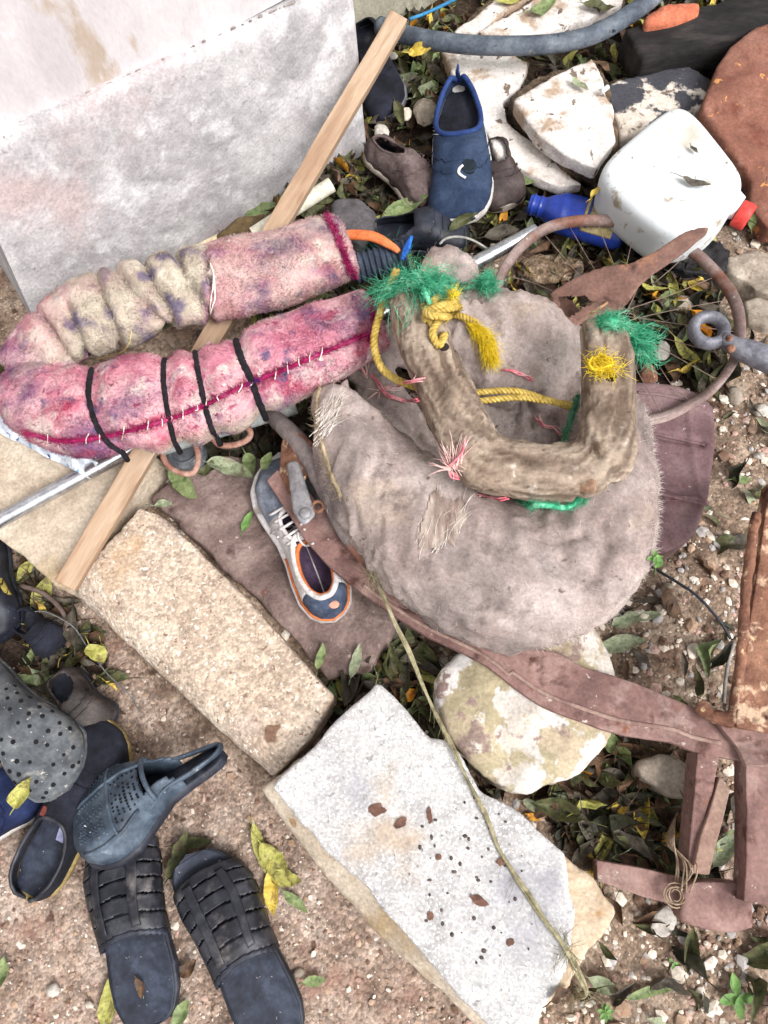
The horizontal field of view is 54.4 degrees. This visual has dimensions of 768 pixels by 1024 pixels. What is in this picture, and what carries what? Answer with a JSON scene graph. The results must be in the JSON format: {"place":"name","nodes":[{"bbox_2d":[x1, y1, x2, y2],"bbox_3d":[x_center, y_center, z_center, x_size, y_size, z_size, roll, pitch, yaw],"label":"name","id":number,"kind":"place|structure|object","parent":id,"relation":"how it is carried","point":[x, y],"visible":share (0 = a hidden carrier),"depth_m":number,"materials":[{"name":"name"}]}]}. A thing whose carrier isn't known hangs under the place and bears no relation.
{"place":"outdoors","nodes":[
{"label":"outdoors","id":0,"kind":"place"},
{"bbox_2d":[0,0,767,1023],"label":"ground","id":1,"kind":"structure","parent":0,"point":[216,812],"depth_m":1.24,"materials":[{"name":"soil"}]},
{"bbox_2d":[0,767,41,840],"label":"navy shoe","id":2,"kind":"object","parent":1,"relation":"on","point":[24,814],"visible":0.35,"depth_m":1.22,"materials":[{"name":"fabric"}]},
{"bbox_2d":[8,720,132,902],"bbox_3d":[-0.511,0.489,1.224,0.118,0.084,0.302,17,72,9],"label":"slip on shoe","id":3,"kind":"object","parent":1,"relation":"on","point":[45,860],"visible":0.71,"depth_m":1.21,"materials":[{"name":"black fabric"}]},
{"bbox_2d":[0,658,86,802],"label":"holed clog","id":4,"kind":"object","parent":3,"relation":"on","point":[43,744],"visible":0.96,"depth_m":1.18,"materials":[{"name":"grey plastic"}]},
{"bbox_2d":[6,777,30,813],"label":"leaf","id":5,"kind":"object","parent":4,"relation":"on","point":[18,795],"visible":1,"depth_m":1.15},
{"bbox_2d":[73,742,227,869],"bbox_3d":[-0.374,0.468,1.185,0.261,0.144,0.155,-13,70,-1],"label":"slate clog","id":6,"kind":"object","parent":3,"relation":"on","point":[123,811],"visible":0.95,"depth_m":1.15,"materials":[{"name":"black rubber"}]},
{"bbox_2d":[0,434,168,597],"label":"kerb block","id":7,"kind":"structure","parent":1,"relation":"on","point":[43,539],"depth_m":1.35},
{"bbox_2d":[0,415,97,478],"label":"cloth scrap","id":8,"kind":"object","parent":7,"relation":"on","point":[77,465],"visible":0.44,"depth_m":1.34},
{"bbox_2d":[0,224,536,528],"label":"metal tube","id":9,"kind":"object","parent":7,"relation":"on","point":[52,491],"visible":0.42,"depth_m":1.32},
{"bbox_2d":[96,978,115,1023],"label":"leaf","id":10,"kind":"object","parent":1,"relation":"on","point":[106,1010],"visible":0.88,"depth_m":1.17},
{"bbox_2d":[83,835,180,1023],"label":"strap sandal","id":11,"kind":"object","parent":1,"relation":"on","point":[127,912],"visible":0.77,"depth_m":1.17,"materials":[{"name":"black rubber"}]},
{"bbox_2d":[163,830,188,886],"bbox_3d":[-0.338,0.574,1.230,0.033,0.020,0.096,17,72,9],"label":"leaf","id":12,"kind":"object","parent":1,"relation":"on","point":[179,851],"visible":0.84,"depth_m":1.24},
{"bbox_2d":[171,999,188,1023],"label":"leaf","id":13,"kind":"object","parent":1,"relation":"on","point":[180,1014],"visible":1,"depth_m":1.16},
{"bbox_2d":[0,0,365,312],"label":"house wall","id":14,"kind":"structure","parent":1,"relation":"on","point":[140,131],"depth_m":1.33,"materials":[{"name":"paint"}]},
{"bbox_2d":[179,960,195,977],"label":"leaf","id":15,"kind":"object","parent":1,"relation":"on","point":[186,969],"visible":1,"depth_m":1.18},
{"bbox_2d":[165,837,211,848],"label":"leaf","id":16,"kind":"object","parent":1,"relation":"on","point":[196,842],"visible":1,"depth_m":1.25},
{"bbox_2d":[78,509,336,775],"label":"kerb block","id":17,"kind":"structure","parent":1,"relation":"on","point":[167,600],"depth_m":1.24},
{"bbox_2d":[55,10,406,589],"bbox_3d":[-0.254,-0.427,1.375,0.043,0.170,1.257,25,74,12],"label":"wooden lath","id":18,"kind":"object","parent":17,"relation":"on","point":[99,529],"visible":0.71,"depth_m":1.39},
{"bbox_2d":[0,211,390,462],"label":"fleece roll","id":19,"kind":"object","parent":18,"relation":"on","point":[55,398],"visible":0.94,"depth_m":1.24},
{"bbox_2d":[0,553,471,1023],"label":"grit","id":20,"kind":"object","parent":1,"relation":"on","point":[174,925],"visible":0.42,"depth_m":1.20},
{"bbox_2d":[172,847,304,1023],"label":"strap sandal","id":21,"kind":"object","parent":1,"relation":"on","point":[218,899],"visible":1,"depth_m":1.15,"materials":[{"name":"black rubber"}]},
{"bbox_2d":[231,202,275,222],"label":"leaf","id":22,"kind":"object","parent":1,"relation":"on","point":[261,207],"visible":0.79,"depth_m":1.62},
{"bbox_2d":[250,813,265,873],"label":"leaf","id":23,"kind":"object","parent":1,"relation":"on","point":[258,835],"visible":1,"depth_m":1.24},
{"bbox_2d":[247,824,290,887],"bbox_3d":[-0.189,0.563,1.226,0.036,0.014,0.124,-38,73,-10],"label":"leaf","id":24,"kind":"object","parent":1,"relation":"on","point":[275,857],"visible":1,"depth_m":1.22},
{"bbox_2d":[263,859,277,915],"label":"leaf","id":25,"kind":"object","parent":1,"relation":"on","point":[270,892],"visible":1,"depth_m":1.21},
{"bbox_2d":[152,456,398,680],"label":"sackcloth","id":26,"kind":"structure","parent":1,"relation":"on","point":[212,515],"depth_m":1.31,"materials":[{"name":"fabric"}]},
{"bbox_2d":[160,464,196,498],"bbox_3d":[-0.377,-0.064,1.359,0.035,0.014,0.114,-36,72,-10],"label":"leaf","id":27,"kind":"object","parent":26,"relation":"on","point":[183,485],"visible":0.81,"depth_m":1.35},
{"bbox_2d":[166,445,207,470],"bbox_3d":[-0.363,-0.108,1.370,0.072,0.037,0.072,-1,70,3],"label":"jar","id":28,"kind":"object","parent":26,"relation":"on","point":[185,461],"visible":0.36,"depth_m":1.35,"materials":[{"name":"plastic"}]},
{"bbox_2d":[203,456,253,477],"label":"leaf","id":29,"kind":"object","parent":26,"relation":"on","point":[230,466],"visible":0.94,"depth_m":1.37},
{"bbox_2d":[241,446,255,475],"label":"leaf","id":30,"kind":"object","parent":26,"relation":"on","point":[248,461],"visible":0.93,"depth_m":1.37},
{"bbox_2d":[250,452,351,622],"bbox_3d":[-0.150,0.035,1.271,0.128,0.106,0.322,-17,70,-3],"label":"torn sneaker","id":31,"kind":"object","parent":26,"relation":"on","point":[322,590],"visible":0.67,"depth_m":1.26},
{"bbox_2d":[348,644,361,684],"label":"leaf","id":32,"kind":"object","parent":26,"relation":"on","point":[355,662],"visible":1,"depth_m":1.24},
{"bbox_2d":[271,881,307,912],"bbox_3d":[-0.152,0.622,1.208,0.076,0.008,0.016,33,75,14],"label":"leaf","id":33,"kind":"object","parent":1,"relation":"on","point":[294,900],"visible":1,"depth_m":1.21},
{"bbox_2d":[297,975,325,987],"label":"leaf","id":34,"kind":"object","parent":1,"relation":"on","point":[314,981],"visible":1,"depth_m":1.16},
{"bbox_2d":[13,0,710,832],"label":"soil crumbs","id":35,"kind":"object","parent":1,"relation":"on","point":[587,792],"visible":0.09,"depth_m":1.48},
{"bbox_2d":[0,194,767,1023],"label":"loose leaf scatter","id":36,"kind":"object","parent":1,"relation":"on","point":[690,958],"visible":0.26,"depth_m":1.16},
{"bbox_2d":[1,0,766,902],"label":"leaf litter","id":37,"kind":"object","parent":1,"relation":"on","point":[633,810],"visible":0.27,"depth_m":1.39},
{"bbox_2d":[0,540,25,643],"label":"ankle shoe","id":38,"kind":"object","parent":37,"relation":"on","point":[11,601],"visible":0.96,"depth_m":1.34,"materials":[{"name":"black rubber"}]},
{"bbox_2d":[11,605,66,658],"bbox_3d":[-0.628,0.210,1.352,0.070,0.076,0.111,-43,74,-12],"label":"black shoe","id":39,"kind":"object","parent":37,"relation":"on","point":[43,637],"visible":0.87,"depth_m":1.33,"materials":[{"name":"rubber"}]},
{"bbox_2d":[20,583,69,630],"bbox_3d":[-0.616,0.178,1.373,0.054,0.045,0.125,-28,71,-7],"label":"brown strap","id":40,"kind":"object","parent":37,"relation":"on","point":[54,602],"visible":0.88,"depth_m":1.36,"materials":[{"name":"leather"}]},
{"bbox_2d":[45,667,119,725],"bbox_3d":[-0.530,0.328,1.278,0.137,0.073,0.085,38,77,15],"label":"dress shoe","id":41,"kind":"object","parent":37,"relation":"on","point":[75,694],"visible":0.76,"depth_m":1.27,"materials":[{"name":"brown leather"}]},
{"bbox_2d":[84,635,106,662],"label":"leaf","id":42,"kind":"object","parent":37,"relation":"on","point":[96,652],"visible":1,"depth_m":1.33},
{"bbox_2d":[217,214,264,238],"bbox_3d":[-0.285,-0.566,1.508,0.113,0.030,0.058,-38,73,-10],"label":"leaf","id":43,"kind":"object","parent":37,"relation":"on","point":[239,225],"visible":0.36,"depth_m":1.50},
{"bbox_2d":[250,178,335,232],"bbox_3d":[-0.181,-0.598,1.476,0.186,0.059,0.029,-29,71,-7],"label":"white pipe","id":44,"kind":"object","parent":37,"relation":"on","point":[322,190],"visible":0.48,"depth_m":1.46,"materials":[{"name":"beige plastic"}]},
{"bbox_2d":[331,198,376,253],"bbox_3d":[-0.061,-0.590,1.550,0.094,0.081,0.101,-1,70,3],"label":"stone","id":45,"kind":"object","parent":37,"relation":"on","point":[355,214],"visible":0.52,"depth_m":1.52,"materials":[{"name":"stone"}]},
{"bbox_2d":[355,17,407,124],"bbox_3d":[-0.011,-1.010,1.687,0.102,0.090,0.287,-9,70,0],"label":"black overshoe","id":46,"kind":"object","parent":37,"relation":"on","point":[388,85],"visible":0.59,"depth_m":1.64,"materials":[{"name":"rubber"}]},
{"bbox_2d":[393,97,403,124],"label":"leaf","id":47,"kind":"object","parent":46,"relation":"on","point":[398,108],"visible":1,"depth_m":1.63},
{"bbox_2d":[355,240,409,284],"bbox_3d":[-0.007,-0.484,1.447,0.110,0.069,0.060,-12,70,-1],"label":"ribbed hose","id":48,"kind":"object","parent":37,"relation":"on","point":[370,261],"visible":0.73,"depth_m":1.42,"materials":[{"name":"plastic"}]},
{"bbox_2d":[346,229,400,253],"bbox_3d":[-0.032,-0.524,1.433,0.151,0.034,0.031,24,73,11],"label":"orange strap","id":49,"kind":"object","parent":48,"relation":"on","point":[371,236],"visible":0.77,"depth_m":1.42,"materials":[{"name":"plastic"}]},
{"bbox_2d":[363,134,432,209],"bbox_3d":[0.041,-0.725,1.567,0.102,0.089,0.200,-39,73,-10],"label":"leather shoe","id":50,"kind":"object","parent":37,"relation":"on","point":[401,171],"visible":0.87,"depth_m":1.54,"materials":[{"name":"brown leather"}]},
{"bbox_2d":[382,195,427,216],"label":"leaf","id":51,"kind":"object","parent":37,"relation":"on","point":[399,207],"visible":0.7,"depth_m":1.55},
{"bbox_2d":[369,206,469,255],"bbox_3d":[0.071,-0.578,1.526,0.214,0.076,0.107,-1,70,3],"label":"rubber boot","id":52,"kind":"object","parent":37,"relation":"on","point":[426,227],"visible":0.58,"depth_m":1.50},
{"bbox_2d":[437,212,476,240],"bbox_3d":[0.145,-0.575,1.492,0.094,0.027,0.020,-24,71,-6],"label":"leaf","id":53,"kind":"object","parent":52,"relation":"on","point":[461,221],"visible":1,"depth_m":1.49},
{"bbox_2d":[409,0,455,20],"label":"blue tube","id":54,"kind":"object","parent":37,"relation":"on","point":[440,6],"visible":1,"depth_m":1.59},
{"bbox_2d":[425,60,445,84],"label":"leaf","id":55,"kind":"object","parent":37,"relation":"on","point":[433,68],"visible":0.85,"depth_m":1.73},
{"bbox_2d":[428,64,493,224],"bbox_3d":[0.159,-0.752,1.577,0.136,0.169,0.368,-1,70,3],"label":"navy trainer","id":56,"kind":"object","parent":37,"relation":"on","point":[462,181],"visible":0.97,"depth_m":1.51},
{"bbox_2d":[454,0,528,34],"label":"rubble slab","id":57,"kind":"object","parent":37,"relation":"on","point":[487,14],"depth_m":1.71,"materials":[{"name":"stone"}]},
{"bbox_2d":[488,136,525,212],"bbox_3d":[0.246,-0.714,1.558,0.101,0.084,0.162,-1,70,3],"label":"leather shoe","id":58,"kind":"object","parent":37,"relation":"on","point":[509,192],"visible":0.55,"depth_m":1.53,"materials":[{"name":"brown leather"}]},
{"bbox_2d":[439,52,583,196],"bbox_3d":[0.271,-0.856,1.629,0.189,0.079,0.485,-15,70,-2],"label":"rubble slab","id":59,"kind":"object","parent":37,"relation":"on","point":[498,82],"depth_m":1.59,"materials":[{"name":"stone"}]},
{"bbox_2d":[507,59,618,184],"bbox_3d":[0.376,-0.815,1.562,0.223,0.100,0.327,-1,70,3],"label":"rubble slab","id":60,"kind":"object","parent":59,"relation":"on","point":[561,120],"depth_m":1.51,"materials":[{"name":"stone"}]},
{"bbox_2d":[374,0,662,55],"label":"garden hose","id":61,"kind":"object","parent":37,"relation":"on","point":[624,17],"visible":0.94,"depth_m":1.55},
{"bbox_2d":[405,41,430,56],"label":"leaf","id":62,"kind":"object","parent":61,"relation":"on","point":[417,48],"visible":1,"depth_m":1.59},
{"bbox_2d":[526,193,621,249],"bbox_3d":[0.391,-0.596,1.513,0.203,0.070,0.088,18,72,10],"label":"oil bottle","id":63,"kind":"object","parent":37,"relation":"on","point":[545,209],"visible":0.69,"depth_m":1.49,"materials":[{"name":"blue plastic"}]},
{"bbox_2d":[495,214,745,425],"bbox_3d":[0.430,-0.358,1.394,0.455,0.049,0.451,-1,70,3],"label":"wheel rim","id":64,"kind":"object","parent":37,"relation":"on","point":[708,265],"visible":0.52,"depth_m":1.39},
{"bbox_2d":[548,227,707,324],"bbox_3d":[0.438,-0.393,1.323,0.297,0.109,0.110,-19,70,-4],"label":"plough share","id":65,"kind":"object","parent":64,"relation":"on","point":[614,286],"visible":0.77,"depth_m":1.28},
{"bbox_2d":[687,310,767,374],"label":"ring socket","id":66,"kind":"object","parent":64,"relation":"on","point":[750,353],"visible":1,"depth_m":1.30,"materials":[{"name":"grey metal"}]},
{"bbox_2d":[631,754,685,798],"bbox_3d":[0.433,0.415,1.172,0.083,0.067,0.065,-1,70,3],"label":"stone","id":67,"kind":"object","parent":37,"relation":"on","point":[662,774],"visible":0.88,"depth_m":1.15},
{"bbox_2d":[594,109,756,262],"bbox_3d":[0.545,-0.619,1.446,0.243,0.112,0.278,-27,71,-6],"label":"jerrycan","id":68,"kind":"object","parent":37,"relation":"on","point":[647,201],"visible":0.9,"depth_m":1.40,"materials":[{"name":"plastic"}]},
{"bbox_2d":[353,0,436,23],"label":"wall","id":69,"kind":"structure","parent":1,"relation":"on","point":[374,9],"depth_m":1.75,"materials":[{"name":"paint"}]},
{"bbox_2d":[263,757,538,1023],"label":"kerb block","id":70,"kind":"structure","parent":1,"relation":"on","point":[355,891],"depth_m":1.12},
{"bbox_2d":[274,684,614,1023],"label":"white slab","id":71,"kind":"object","parent":70,"relation":"on","point":[372,789],"depth_m":1.06,"materials":[{"name":"stone"}]},
{"bbox_2d":[355,563,608,1023],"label":"grass rope","id":72,"kind":"object","parent":71,"relation":"on","point":[571,957],"depth_m":1.07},
{"bbox_2d":[413,98,435,126],"bbox_3d":[0.091,-0.879,1.641,0.056,0.032,0.081,-1,70,3],"label":"stone chip","id":73,"kind":"object","parent":1,"relation":"on","point":[423,110],"visible":0.94,"depth_m":1.63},
{"bbox_2d":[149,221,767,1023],"bbox_3d":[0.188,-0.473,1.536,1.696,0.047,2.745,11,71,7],"label":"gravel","id":74,"kind":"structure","parent":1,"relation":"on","point":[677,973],"depth_m":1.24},
{"bbox_2d":[617,986,672,999],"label":"leaf","id":75,"kind":"object","parent":74,"relation":"on","point":[643,993],"visible":0.98,"depth_m":1.09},
{"bbox_2d":[650,566,731,639],"bbox_3d":[0.517,0.141,1.273,0.019,0.020,0.198,-43,74,-12],"label":"black wire","id":76,"kind":"object","parent":74,"relation":"on","point":[700,599],"visible":0.8,"depth_m":1.26,"materials":[{"name":"metal"}]},
{"bbox_2d":[719,973,752,1019],"bbox_3d":[0.509,0.704,1.083,0.045,0.020,0.048,-42,73,-11],"label":"weed","id":77,"kind":"object","parent":74,"relation":"on","point":[736,999],"visible":1,"depth_m":1.08,"materials":[{"name":"green plant"}]},
{"bbox_2d":[305,244,664,657],"bbox_3d":[0.157,-0.099,1.273,0.547,0.326,0.723,-25,71,-6],"label":"canvas pad","id":78,"kind":"object","parent":1,"relation":"on","point":[442,552],"visible":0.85,"depth_m":1.11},
{"bbox_2d":[439,258,508,300],"bbox_3d":[0.147,-0.416,1.358,0.143,0.213,0.199,-1,70,3],"label":"green rope","id":79,"kind":"object","parent":78,"relation":"on","point":[485,282],"visible":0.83,"depth_m":1.27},
{"bbox_2d":[388,287,637,502],"bbox_3d":[0.186,-0.179,1.101,0.360,0.089,0.341,-1,70,3],"label":"wooden hame","id":80,"kind":"object","parent":78,"relation":"on","point":[598,455],"visible":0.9,"depth_m":1.05,"materials":[{"name":"brown wood"}]},
{"bbox_2d":[353,353,425,402],"bbox_3d":[0.053,-0.218,1.278,0.158,0.379,0.214,-32,72,-8],"label":"pink twine","id":81,"kind":"object","parent":80,"relation":"attached to","point":[387,388],"visible":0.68,"depth_m":1.29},
{"bbox_2d":[355,228,466,331],"bbox_3d":[0.021,-0.423,1.326,0.176,0.442,0.481,-11,70,-1],"label":"green rope","id":82,"kind":"object","parent":80,"relation":"attached to","point":[427,285],"visible":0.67,"depth_m":1.11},
{"bbox_2d":[370,268,507,390],"bbox_3d":[0.077,-0.297,1.158,0.217,0.196,0.192,-24,71,-5],"label":"yellow rope","id":83,"kind":"object","parent":80,"relation":"hanging from","point":[437,314],"visible":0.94,"depth_m":1.16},
{"bbox_2d":[428,430,475,479],"bbox_3d":[0.094,-0.074,1.051,0.055,0.059,0.078,31,75,13],"label":"pink twine","id":84,"kind":"object","parent":80,"relation":"on","point":[454,463],"visible":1,"depth_m":1.04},
{"bbox_2d":[476,387,578,410],"bbox_3d":[0.215,-0.174,1.145,0.166,0.018,0.030,6,71,5],"label":"yellow rope","id":85,"kind":"object","parent":80,"relation":"attached to","point":[520,394],"visible":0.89,"depth_m":1.14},
{"bbox_2d":[558,390,580,441],"bbox_3d":[0.285,-0.143,1.127,0.027,0.059,0.082,21,73,10],"label":"green rope","id":86,"kind":"object","parent":80,"relation":"hanging from","point":[571,417],"visible":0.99,"depth_m":1.11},
{"bbox_2d":[579,345,637,385],"bbox_3d":[0.314,-0.205,1.052,0.083,0.060,0.066,-1,70,3],"label":"yellow tuft","id":87,"kind":"object","parent":80,"relation":"on","point":[599,363],"visible":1,"depth_m":1.04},
{"bbox_2d":[583,304,672,374],"bbox_3d":[0.361,-0.258,1.097,0.141,0.126,0.083,-1,70,3],"label":"green rope","id":88,"kind":"object","parent":80,"relation":"attached to","point":[641,342],"visible":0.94,"depth_m":1.10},
{"bbox_2d":[513,496,591,514],"bbox_3d":[0.253,-0.014,1.200,0.112,0.332,0.145,-1,70,3],"label":"green rope","id":89,"kind":"object","parent":78,"relation":"on","point":[532,504],"visible":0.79,"depth_m":1.06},
{"bbox_2d":[433,629,614,794],"bbox_3d":[0.234,0.310,1.200,0.292,0.167,0.241,-21,70,-4],"label":"round stone","id":90,"kind":"object","parent":1,"relation":"on","point":[504,736],"visible":0.7,"depth_m":1.12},
{"bbox_2d":[267,410,767,932],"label":"plough","id":91,"kind":"object","parent":90,"relation":"on","point":[703,734],"visible":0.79,"depth_m":1.09,"materials":[{"name":"metal"}]},
{"bbox_2d":[161,405,297,454],"bbox_3d":[-0.278,-0.156,1.328,0.249,0.038,0.038,-18,70,-3],"label":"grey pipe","id":92,"kind":"object","parent":91,"relation":"attached to","point":[287,412],"visible":0.2,"depth_m":1.32,"materials":[{"name":"plastic"}]},
{"bbox_2d":[160,446,200,476],"bbox_3d":[-0.356,-0.094,1.313,0.073,0.035,0.066,-20,70,-4],"label":"rusty hook","id":93,"kind":"object","parent":92,"relation":"hanging from","point":[174,470],"visible":0.72,"depth_m":1.31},
{"bbox_2d":[211,426,253,448],"bbox_3d":[-0.268,-0.130,1.317,0.078,0.024,0.032,-16,70,-3],"label":"rusty hook","id":94,"kind":"object","parent":92,"relation":"attached to","point":[243,441],"visible":0.77,"depth_m":1.32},
{"bbox_2d":[663,812,697,908],"bbox_3d":[0.438,0.505,1.109,0.043,0.118,0.151,16,72,9],"label":"coil of thin wire","id":95,"kind":"object","parent":91,"relation":"attached to","point":[670,833],"visible":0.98,"depth_m":1.07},
{"bbox_2d":[515,254,583,284],"bbox_3d":[0.337,-0.495,1.521,0.139,0.027,0.072,-1,70,3],"label":"soil mound","id":96,"kind":"object","parent":1,"relation":"on","point":[560,265],"visible":0.87,"depth_m":1.51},
{"bbox_2d":[478,0,627,34],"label":"rubble slab","id":97,"kind":"object","parent":1,"relation":"on","point":[559,16],"depth_m":1.68,"materials":[{"name":"stone"}]},
{"bbox_2d":[517,0,555,14],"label":"leaf","id":98,"kind":"object","parent":97,"relation":"on","point":[542,7],"visible":1,"depth_m":1.68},
{"bbox_2d":[580,0,614,10],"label":"leaf","id":99,"kind":"object","parent":97,"relation":"on","point":[599,4],"visible":1,"depth_m":1.67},
{"bbox_2d":[585,976,617,994],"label":"leaf","id":100,"kind":"object","parent":1,"relation":"on","point":[600,981],"visible":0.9,"depth_m":1.10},
{"bbox_2d":[606,611,640,627],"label":"leaf","id":101,"kind":"object","parent":1,"relation":"on","point":[627,619],"visible":0.98,"depth_m":1.28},
{"bbox_2d":[603,634,646,653],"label":"leaf","id":102,"kind":"object","parent":1,"relation":"on","point":[619,643],"visible":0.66,"depth_m":1.26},
{"bbox_2d":[640,363,657,382],"bbox_3d":[0.502,-0.263,1.417,0.032,0.019,0.047,-1,70,3],"label":"stone chip","id":103,"kind":"object","parent":1,"relation":"on","point":[648,377],"visible":0.84,"depth_m":1.41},
{"bbox_2d":[609,67,710,151],"bbox_3d":[0.591,-0.865,1.598,0.240,0.088,0.236,-1,70,3],"label":"rubble slab","id":104,"kind":"object","parent":1,"relation":"on","point":[639,104],"depth_m":1.55,"materials":[{"name":"paint"}]},
{"bbox_2d":[618,0,767,77],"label":"timber beam","id":105,"kind":"structure","parent":104,"relation":"on","point":[708,37],"depth_m":1.56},
{"bbox_2d":[642,3,698,31],"bbox_3d":[0.608,-1.038,1.590,0.125,0.061,0.062,-1,70,3],"label":"brick fragment","id":106,"kind":"object","parent":105,"relation":"on","point":[667,16],"visible":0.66,"depth_m":1.56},
{"bbox_2d":[653,340,669,360],"bbox_3d":[0.533,-0.309,1.431,0.035,0.019,0.044,-1,70,3],"label":"stone chip","id":107,"kind":"object","parent":1,"relation":"on","point":[665,345],"visible":0.78,"depth_m":1.42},
{"bbox_2d":[649,904,676,936],"bbox_3d":[0.418,0.619,1.128,0.045,0.033,0.034,-33,72,-8],"label":"stone","id":108,"kind":"object","parent":1,"relation":"on","point":[664,914],"visible":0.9,"depth_m":1.11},
{"bbox_2d":[636,383,714,558],"bbox_3d":[0.488,-0.072,1.325,0.179,0.094,0.323,5,71,5],"label":"leather flap","id":109,"kind":"object","parent":1,"relation":"on","point":[685,448],"visible":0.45,"depth_m":1.30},
{"bbox_2d":[661,240,729,284],"bbox_3d":[0.616,-0.501,1.502,0.144,0.069,0.105,-1,70,3],"label":"clod","id":110,"kind":"object","parent":1,"relation":"on","point":[718,253],"visible":0.37,"depth_m":1.48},
{"bbox_2d":[722,641,735,702],"bbox_3d":[0.563,0.261,1.223,0.012,0.011,0.104,16,72,9],"label":"grey stick","id":111,"kind":"object","parent":1,"relation":"on","point":[726,673],"visible":1,"depth_m":1.22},
{"bbox_2d":[696,24,767,242],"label":"clay slab","id":112,"kind":"object","parent":1,"relation":"on","point":[732,117],"depth_m":1.50,"materials":[{"name":"ceramic"}]},
{"bbox_2d":[725,386,744,405],"bbox_3d":[0.657,-0.217,1.405,0.028,0.024,0.039,-21,70,-4],"label":"pebble","id":113,"kind":"object","parent":1,"relation":"on","point":[734,395],"visible":1,"depth_m":1.40,"materials":[{"name":"grey stone"}]},
{"bbox_2d":[725,251,767,301],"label":"stone","id":114,"kind":"object","parent":1,"relation":"on","point":[746,273],"visible":0.66,"depth_m":1.47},
{"bbox_2d":[743,297,767,333],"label":"stone","id":115,"kind":"object","parent":1,"relation":"on","point":[756,311],"visible":0.52,"depth_m":1.44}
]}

